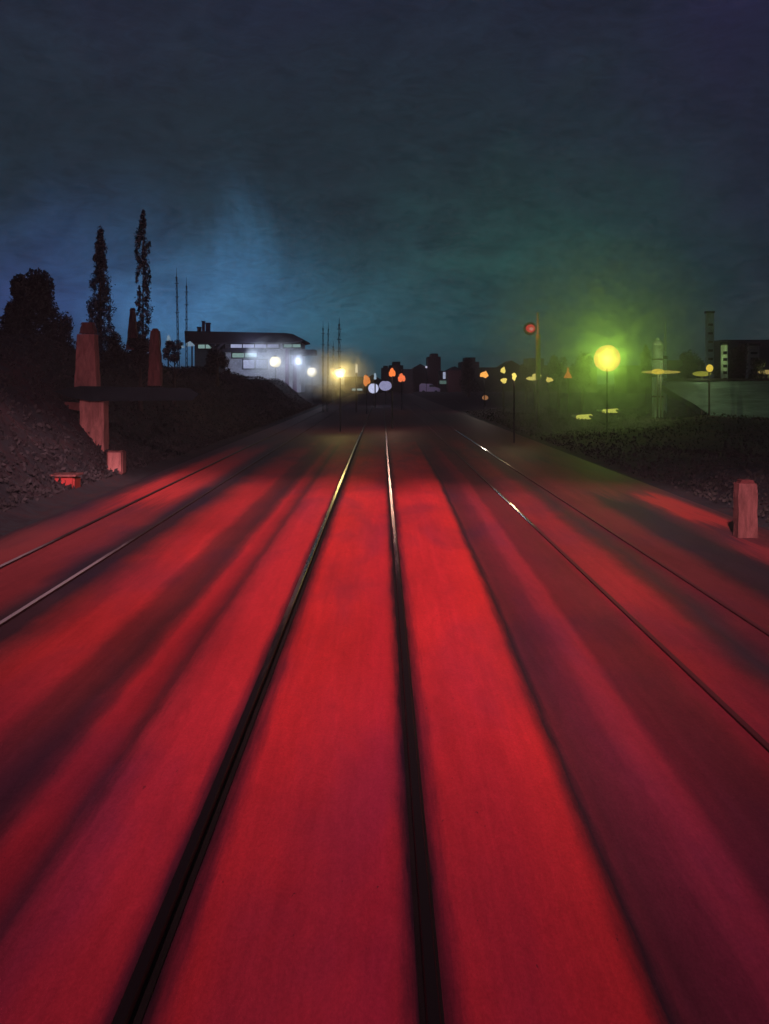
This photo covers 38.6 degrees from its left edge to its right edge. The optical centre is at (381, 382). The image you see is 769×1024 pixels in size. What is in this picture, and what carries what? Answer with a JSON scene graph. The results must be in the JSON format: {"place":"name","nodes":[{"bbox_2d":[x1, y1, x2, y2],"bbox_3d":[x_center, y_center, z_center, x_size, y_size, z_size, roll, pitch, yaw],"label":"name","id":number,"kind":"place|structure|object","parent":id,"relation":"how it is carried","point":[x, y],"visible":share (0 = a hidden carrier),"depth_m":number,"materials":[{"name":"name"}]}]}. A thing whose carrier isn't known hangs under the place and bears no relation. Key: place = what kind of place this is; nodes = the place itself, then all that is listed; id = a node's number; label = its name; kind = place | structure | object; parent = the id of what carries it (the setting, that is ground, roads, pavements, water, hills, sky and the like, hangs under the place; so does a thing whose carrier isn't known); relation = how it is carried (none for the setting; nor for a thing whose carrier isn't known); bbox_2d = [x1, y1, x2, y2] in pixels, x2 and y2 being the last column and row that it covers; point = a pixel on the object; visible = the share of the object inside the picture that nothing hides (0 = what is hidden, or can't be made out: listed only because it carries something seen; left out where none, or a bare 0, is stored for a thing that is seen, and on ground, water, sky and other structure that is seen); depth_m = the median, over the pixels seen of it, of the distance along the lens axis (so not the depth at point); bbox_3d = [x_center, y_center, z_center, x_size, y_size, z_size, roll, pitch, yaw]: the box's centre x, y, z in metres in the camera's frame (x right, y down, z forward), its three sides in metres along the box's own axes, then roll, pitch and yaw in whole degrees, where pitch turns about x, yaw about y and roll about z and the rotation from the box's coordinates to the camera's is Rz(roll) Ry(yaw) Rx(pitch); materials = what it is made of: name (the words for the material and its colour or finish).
{"place":"outdoors","nodes":[
{"label":"outdoors","id":0,"kind":"place"},
{"bbox_2d":[364,375,382,392],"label":"building","id":1,"kind":"structure","parent":0,"point":[378,380],"depth_m":320.00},
{"bbox_2d":[0,334,768,535],"bbox_3d":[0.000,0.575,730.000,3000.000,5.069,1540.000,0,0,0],"label":"ground","id":2,"kind":"structure","parent":0,"point":[33,510],"depth_m":43.76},
{"bbox_2d":[0,267,59,337],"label":"tree","id":3,"kind":"object","parent":2,"relation":"on","point":[32,295],"visible":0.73,"depth_m":51.77,"materials":[{"name":"green plant"}]},
{"bbox_2d":[42,307,75,350],"bbox_3d":[-14.019,-1.691,48.006,1.597,3.163,1.580,0,0,0],"label":"tree","id":4,"kind":"object","parent":2,"relation":"on","point":[63,326],"visible":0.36,"depth_m":47.84,"materials":[{"name":"green plant"}]},
{"bbox_2d":[51,472,82,488],"bbox_3d":[-8.706,2.807,29.950,0.916,0.633,0.800,0,0,0],"label":"relay box","id":5,"kind":"object","parent":2,"relation":"on","point":[73,478],"visible":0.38,"depth_m":29.66,"materials":[{"name":"red metal"}]},
{"bbox_2d":[54,479,71,486],"bbox_3d":[-8.706,2.832,29.582,0.716,0.463,0.025,0,0,0],"label":"door","id":6,"kind":"structure","parent":5,"relation":"in","point":[68,481],"depth_m":29.57,"materials":[{"name":"red"}]},
{"bbox_2d":[80,226,116,361],"bbox_3d":[-14.843,-4.399,57.946,2.220,7.858,2.160,0,0,-34],"label":"tree","id":7,"kind":"object","parent":2,"relation":"on","point":[99,281],"visible":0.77,"depth_m":57.85,"materials":[{"name":"green plant"}]},
{"bbox_2d":[99,331,129,363],"bbox_3d":[-13.619,-1.690,55.976,1.518,1.877,1.442,0,0,0],"label":"bush","id":8,"kind":"object","parent":2,"relation":"on","point":[114,353],"visible":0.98,"depth_m":55.77,"materials":[{"name":"green plant"}]},
{"bbox_2d":[107,450,125,474],"bbox_3d":[-8.471,2.552,35.035,0.517,0.753,0.530,0,0,0],"label":"junction box","id":9,"kind":"object","parent":2,"relation":"on","point":[116,459],"visible":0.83,"depth_m":34.77,"materials":[{"name":"red paint"}]},
{"bbox_2d":[108,453,120,471],"bbox_3d":[-8.471,2.527,34.783,0.417,0.603,0.025,0,0,0],"label":"door","id":10,"kind":"structure","parent":9,"relation":"in","point":[114,459],"depth_m":34.77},
{"bbox_2d":[54,322,199,451],"bbox_3d":[-8.967,0.676,36.725,5.814,5.377,1.250,0,0,0],"label":"gantry","id":11,"kind":"object","parent":2,"relation":"on","point":[91,393],"visible":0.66,"depth_m":36.65,"materials":[{"name":"red paint"}]},
{"bbox_2d":[126,308,137,349],"bbox_3d":[-12.477,-2.671,55.000,0.627,2.094,0.400,0,0,0],"label":"post","id":12,"kind":"object","parent":2,"relation":"on","point":[132,329],"visible":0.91,"depth_m":54.80,"materials":[{"name":"red paint"}]},
{"bbox_2d":[127,336,149,412],"bbox_3d":[-10.845,-0.314,49.952,1.197,3.575,1.576,0,0,20],"label":"bush","id":13,"kind":"object","parent":2,"relation":"on","point":[139,356],"visible":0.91,"depth_m":49.58,"materials":[{"name":"green plant"}]},
{"bbox_2d":[134,209,154,338],"bbox_3d":[-13.436,-5.566,62.000,1.139,8.483,1.142,0,0,0],"label":"poplar","id":14,"kind":"object","parent":2,"relation":"on","point":[144,300],"visible":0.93,"depth_m":61.91,"materials":[{"name":"green plant"}]},
{"bbox_2d":[147,328,162,385],"bbox_3d":[-8.250,-0.917,40.000,0.502,2.082,0.400,0,0,0],"label":"post","id":15,"kind":"object","parent":2,"relation":"on","point":[155,378],"visible":1,"depth_m":39.80,"materials":[{"name":"red paint"}]},
{"bbox_2d":[0,328,318,511],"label":"scrub","id":16,"kind":"object","parent":2,"relation":"on","point":[167,452],"visible":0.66,"depth_m":43.05,"materials":[{"name":"brown plant"}]},
{"bbox_2d":[162,339,183,406],"bbox_3d":[-10.987,-0.447,57.978,1.130,3.632,1.287,0,0,0],"label":"bush","id":17,"kind":"object","parent":2,"relation":"on","point":[174,357],"visible":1,"depth_m":57.87,"materials":[{"name":"green plant"}]},
{"bbox_2d":[175,268,179,366],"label":"radio mast","id":18,"kind":"object","parent":2,"relation":"on","point":[176,283],"visible":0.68,"depth_m":119.91,"materials":[{"name":"metal"}]},
{"bbox_2d":[167,335,194,366],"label":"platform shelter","id":19,"kind":"object","parent":2,"relation":"on","point":[190,343],"visible":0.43,"depth_m":140.11,"materials":[{"name":"metal"}]},
{"bbox_2d":[185,277,188,365],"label":"radio mast","id":20,"kind":"object","parent":2,"relation":"on","point":[186,334],"visible":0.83,"depth_m":124.92,"materials":[{"name":"metal"}]},
{"bbox_2d":[203,346,231,386],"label":"tree","id":21,"kind":"object","parent":2,"relation":"on","point":[212,364],"visible":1,"depth_m":79.84,"materials":[{"name":"green plant"}]},
{"bbox_2d":[184,321,316,391],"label":"station building","id":22,"kind":"structure","parent":2,"relation":"on","point":[249,354],"depth_m":151.90,"materials":[{"name":"white concrete"}]},
{"bbox_2d":[197,345,210,349],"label":"window","id":23,"kind":"structure","parent":22,"relation":"in","point":[199,347],"depth_m":152.86,"materials":[{"name":"glass"}]},
{"bbox_2d":[231,352,257,358],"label":"window","id":24,"kind":"structure","parent":22,"relation":"in","point":[234,355],"depth_m":151.89,"materials":[{"name":"glass"}]},
{"bbox_2d":[230,344,279,348],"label":"window","id":25,"kind":"structure","parent":22,"relation":"in","point":[267,346],"depth_m":151.89,"materials":[{"name":"glass"}]},
{"bbox_2d":[242,359,267,369],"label":"window","id":26,"kind":"structure","parent":22,"relation":"in","point":[247,364],"depth_m":151.89,"materials":[{"name":"glass"}]},
{"bbox_2d":[283,343,301,347],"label":"window","id":27,"kind":"structure","parent":22,"relation":"in","point":[298,345],"depth_m":151.89,"materials":[{"name":"glass"}]},
{"bbox_2d":[290,355,301,364],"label":"window","id":28,"kind":"structure","parent":22,"relation":"in","point":[291,356],"depth_m":151.89,"materials":[{"name":"white glass"}]},
{"bbox_2d":[270,355,280,377],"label":"street lamp","id":29,"kind":"object","parent":2,"relation":"on","point":[275,361],"visible":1,"depth_m":147.62,"materials":[{"name":"glass"}]},
{"bbox_2d":[307,367,316,376],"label":"street lamp","id":30,"kind":"object","parent":2,"relation":"on","point":[311,371],"visible":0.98,"depth_m":147.66,"materials":[{"name":"glass"}]},
{"bbox_2d":[344,377,363,392],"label":"building","id":31,"kind":"structure","parent":2,"relation":"on","point":[349,384],"depth_m":300.00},
{"bbox_2d":[0,392,768,1023],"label":"track bed","id":32,"kind":"object","parent":2,"relation":"on","point":[594,764],"visible":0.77,"depth_m":9.28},
{"bbox_2d":[0,397,354,625],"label":"railway track","id":33,"kind":"structure","parent":32,"relation":"on","point":[36,600],"depth_m":21.82,"materials":[{"name":"black metal"}]},
{"bbox_2d":[111,399,444,1023],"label":"railway track","id":34,"kind":"structure","parent":32,"relation":"on","point":[136,998],"depth_m":7.12,"materials":[{"name":"black metal"}]},
{"bbox_2d":[321,328,324,412],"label":"radio mast","id":35,"kind":"object","parent":32,"relation":"on","point":[322,344],"visible":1,"depth_m":109.92,"materials":[{"name":"metal"}]},
{"bbox_2d":[326,329,328,411],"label":"radio mast","id":36,"kind":"object","parent":32,"relation":"on","point":[327,361],"visible":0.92,"depth_m":111.94,"materials":[{"name":"metal"}]},
{"bbox_2d":[332,346,334,403],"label":"radio mast","id":37,"kind":"object","parent":32,"relation":"on","point":[332,378],"visible":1,"depth_m":149.88,"materials":[{"name":"grey metal"}]},
{"bbox_2d":[337,321,341,402],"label":"radio mast","id":38,"kind":"object","parent":32,"relation":"on","point":[338,339],"visible":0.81,"depth_m":159.84,"materials":[{"name":"black metal"}]},
{"bbox_2d":[335,367,344,431],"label":"street lamp","id":39,"kind":"object","parent":32,"relation":"on","point":[340,372],"visible":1,"depth_m":66.92,"materials":[{"name":"metal"}]},
{"bbox_2d":[355,364,357,412],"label":"tube lamp","id":40,"kind":"object","parent":32,"relation":"on","point":[356,371],"visible":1,"depth_m":109.93,"materials":[{"name":"metal"}]},
{"bbox_2d":[363,374,369,413],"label":"street lamp","id":41,"kind":"object","parent":32,"relation":"on","point":[366,380],"visible":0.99,"depth_m":104.84,"materials":[{"name":"glass"}]},
{"bbox_2d":[368,382,378,405],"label":"street lamp","id":42,"kind":"object","parent":32,"relation":"on","point":[371,388],"visible":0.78,"depth_m":139.71,"materials":[{"name":"glass"}]},
{"bbox_2d":[374,373,375,407],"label":"tube lamp","id":43,"kind":"object","parent":32,"relation":"on","point":[374,390],"visible":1,"depth_m":129.94,"materials":[{"name":"metal"}]},
{"bbox_2d":[379,380,391,403],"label":"street lamp","id":44,"kind":"object","parent":32,"relation":"on","point":[385,385],"visible":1,"depth_m":149.62,"materials":[{"name":"glass"}]},
{"bbox_2d":[389,368,395,427],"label":"street lamp","id":45,"kind":"object","parent":32,"relation":"on","point":[392,373],"visible":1,"depth_m":72.02,"materials":[{"name":"metal"}]},
{"bbox_2d":[398,373,404,409],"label":"street lamp","id":46,"kind":"object","parent":32,"relation":"on","point":[401,377],"visible":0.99,"depth_m":119.85,"materials":[{"name":"glass"}]},
{"bbox_2d":[512,372,516,442],"bbox_3d":[6.629,1.260,55.000,0.262,3.559,0.272,0,0,0],"label":"street lamp","id":47,"kind":"object","parent":32,"relation":"on","point":[514,376],"visible":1,"depth_m":55.02,"materials":[{"name":"metal"}]},
{"bbox_2d":[404,398,768,752],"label":"railway track","id":48,"kind":"structure","parent":32,"relation":"on","point":[745,726],"depth_m":15.03,"materials":[{"name":"metal"}]},
{"bbox_2d":[733,479,757,537],"bbox_3d":[7.118,2.556,21.500,0.413,1.303,0.300,0,0,0],"label":"post","id":49,"kind":"object","parent":32,"relation":"on","point":[745,506],"visible":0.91,"depth_m":21.35,"materials":[{"name":"red paint"}]},
{"bbox_2d":[381,366,389,391],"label":"building","id":50,"kind":"structure","parent":2,"relation":"on","point":[385,370],"depth_m":330.00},
{"bbox_2d":[388,362,402,391],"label":"building","id":51,"kind":"structure","parent":2,"relation":"on","point":[397,367],"depth_m":340.00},
{"bbox_2d":[402,369,412,392],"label":"building","id":52,"kind":"structure","parent":2,"relation":"on","point":[407,385],"depth_m":300.00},
{"bbox_2d":[412,364,425,391],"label":"building","id":53,"kind":"structure","parent":2,"relation":"on","point":[419,374],"depth_m":330.00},
{"bbox_2d":[419,384,439,391],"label":"parked van","id":54,"kind":"object","parent":2,"relation":"on","point":[430,388],"visible":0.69,"depth_m":300.00,"materials":[{"name":"purple paint"}]},
{"bbox_2d":[426,354,440,387],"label":"building","id":55,"kind":"structure","parent":2,"relation":"on","point":[433,363],"depth_m":320.00,"materials":[{"name":"black"}]},
{"bbox_2d":[438,371,445,391],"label":"building","id":56,"kind":"structure","parent":2,"relation":"on","point":[442,380],"depth_m":310.00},
{"bbox_2d":[445,366,460,391],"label":"building","id":57,"kind":"structure","parent":2,"relation":"on","point":[453,374],"depth_m":300.00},
{"bbox_2d":[458,357,478,390],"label":"building","id":58,"kind":"structure","parent":2,"relation":"on","point":[473,366],"depth_m":330.00,"materials":[{"name":"black"}]},
{"bbox_2d":[459,358,479,396],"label":"tree","id":59,"kind":"object","parent":2,"relation":"on","point":[468,374],"visible":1,"depth_m":189.53,"materials":[{"name":"green plant"}]},
{"bbox_2d":[480,371,487,408],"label":"street lamp","id":60,"kind":"object","parent":2,"relation":"on","point":[484,374],"visible":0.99,"depth_m":111.93,"materials":[{"name":"glass"}]},
{"bbox_2d":[474,367,501,391],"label":"building","id":61,"kind":"structure","parent":2,"relation":"on","point":[493,381],"depth_m":310.00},
{"bbox_2d":[501,378,506,414],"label":"street lamp","id":62,"kind":"object","parent":2,"relation":"on","point":[503,380],"visible":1,"depth_m":94.03,"materials":[{"name":"metal"}]},
{"bbox_2d":[497,360,521,391],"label":"building","id":63,"kind":"structure","parent":2,"relation":"on","point":[511,366],"depth_m":320.00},
{"bbox_2d":[519,363,534,404],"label":"tree","id":64,"kind":"object","parent":2,"relation":"on","point":[526,374],"visible":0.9,"depth_m":129.48,"materials":[{"name":"green plant"}]},
{"bbox_2d":[526,374,535,414],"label":"strip lamp","id":65,"kind":"object","parent":2,"relation":"on","point":[532,378],"visible":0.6,"depth_m":87.94,"materials":[{"name":"metal"}]},
{"bbox_2d":[523,312,540,426],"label":"signal mast","id":66,"kind":"object","parent":2,"relation":"on","point":[530,328],"visible":1,"depth_m":69.91,"materials":[{"name":"metal"}]},
{"bbox_2d":[522,358,549,390],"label":"building","id":67,"kind":"structure","parent":2,"relation":"on","point":[528,361],"depth_m":330.00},
{"bbox_2d":[546,377,552,417],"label":"street lamp","id":68,"kind":"object","parent":2,"relation":"on","point":[548,379],"visible":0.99,"depth_m":85.02,"materials":[{"name":"metal"}]},
{"bbox_2d":[545,354,567,410],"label":"tree","id":69,"kind":"object","parent":2,"relation":"on","point":[558,378],"visible":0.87,"depth_m":99.91,"materials":[{"name":"green plant"}]},
{"bbox_2d":[564,367,571,418],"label":"beacon","id":70,"kind":"object","parent":2,"relation":"on","point":[567,375],"visible":0.9,"depth_m":74.95,"materials":[{"name":"metal"}]},
{"bbox_2d":[542,367,597,392],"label":"building","id":71,"kind":"structure","parent":2,"relation":"on","point":[573,387],"depth_m":300.00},
{"bbox_2d":[570,351,592,412],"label":"tree","id":72,"kind":"object","parent":2,"relation":"on","point":[581,368],"visible":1,"depth_m":91.89,"materials":[{"name":"green plant"}]},
{"bbox_2d":[571,414,605,424],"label":"ground light","id":73,"kind":"object","parent":2,"relation":"on","point":[587,416],"visible":0.92,"depth_m":70.19,"materials":[{"name":"yellow paint"}]},
{"bbox_2d":[594,345,620,430],"bbox_3d":[12.307,0.339,60.000,1.438,4.735,1.150,0,0,0],"label":"street lamp","id":74,"kind":"object","parent":2,"relation":"on","point":[607,358],"visible":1,"depth_m":59.64,"materials":[{"name":"yellow glass"}]},
{"bbox_2d":[596,408,631,413],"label":"ground light","id":75,"kind":"object","parent":2,"relation":"on","point":[616,410],"visible":0.9,"depth_m":89.69,"materials":[{"name":"yellow paint"}]},
{"bbox_2d":[463,406,768,522],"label":"scrub","id":76,"kind":"object","parent":2,"relation":"on","point":[702,452],"visible":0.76,"depth_m":51.36,"materials":[{"name":"green plant"}]},
{"bbox_2d":[614,365,651,393],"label":"building","id":77,"kind":"structure","parent":2,"relation":"on","point":[627,379],"depth_m":260.00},
{"bbox_2d":[639,344,651,414],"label":"tree","id":78,"kind":"object","parent":2,"relation":"on","point":[647,357],"visible":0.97,"depth_m":89.89,"materials":[{"name":"green plant"}]},
{"bbox_2d":[652,338,662,417],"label":"silo","id":79,"kind":"object","parent":2,"relation":"on","point":[657,353],"visible":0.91,"depth_m":83.67,"materials":[{"name":"grey metal"}]},
{"bbox_2d":[652,369,663,417],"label":"bar lamp","id":80,"kind":"object","parent":2,"relation":"on","point":[657,371],"visible":0.99,"depth_m":77.04,"materials":[{"name":"metal"}]},
{"bbox_2d":[642,370,679,418],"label":"bar lamp","id":81,"kind":"object","parent":2,"relation":"on","point":[667,372],"visible":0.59,"depth_m":78.04,"materials":[{"name":"metal"}]},
{"bbox_2d":[663,319,667,412],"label":"spire","id":82,"kind":"structure","parent":2,"relation":"on","point":[665,357],"depth_m":91.91,"materials":[{"name":"grey metal"}]},
{"bbox_2d":[663,360,703,392],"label":"building","id":83,"kind":"structure","parent":2,"relation":"on","point":[673,365],"depth_m":260.00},
{"bbox_2d":[677,349,701,412],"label":"tree","id":84,"kind":"object","parent":2,"relation":"on","point":[691,362],"visible":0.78,"depth_m":87.77,"materials":[{"name":"green plant"}]},
{"bbox_2d":[693,371,710,414],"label":"bar lamp","id":85,"kind":"object","parent":2,"relation":"on","point":[701,373],"visible":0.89,"depth_m":81.84,"materials":[{"name":"metal"}]},
{"bbox_2d":[704,311,714,377],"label":"tower","id":86,"kind":"structure","parent":2,"relation":"on","point":[709,337],"depth_m":104.00,"materials":[{"name":"grey metal"}]},
{"bbox_2d":[706,364,712,413],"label":"street lamp","id":87,"kind":"object","parent":2,"relation":"on","point":[709,368],"visible":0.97,"depth_m":80.03,"materials":[{"name":"metal"}]},
{"bbox_2d":[659,378,768,418],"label":"retaining wall","id":88,"kind":"structure","parent":2,"relation":"on","point":[749,397],"depth_m":82.00,"materials":[{"name":"concrete"}]},
{"bbox_2d":[712,366,729,377],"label":"bush","id":89,"kind":"object","parent":2,"relation":"on","point":[716,373],"visible":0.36,"depth_m":89.87,"materials":[{"name":"green plant"}]},
{"bbox_2d":[720,342,728,377],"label":"tower","id":90,"kind":"structure","parent":2,"relation":"on","point":[724,359],"depth_m":84.00,"materials":[{"name":"grey concrete"}]},
{"bbox_2d":[689,340,768,377],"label":"building","id":91,"kind":"structure","parent":2,"relation":"on","point":[763,349],"depth_m":251.00,"materials":[{"name":"black"}]},
{"bbox_2d":[728,342,747,377],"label":"tree","id":92,"kind":"object","parent":2,"relation":"on","point":[739,363],"visible":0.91,"depth_m":95.67,"materials":[{"name":"green plant"}]},
{"bbox_2d":[746,343,759,377],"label":"tower","id":93,"kind":"structure","parent":2,"relation":"on","point":[753,350],"depth_m":104.00,"materials":[{"name":"grey concrete"}]},
{"bbox_2d":[748,357,766,377],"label":"bush","id":94,"kind":"object","parent":2,"relation":"on","point":[756,363],"visible":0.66,"depth_m":89.86,"materials":[{"name":"black plant"}]},
{"bbox_2d":[0,0,768,384],"label":"sky","id":95,"kind":"structure","parent":0,"point":[422,178],"materials":[{"name":"blue"}]}
]}

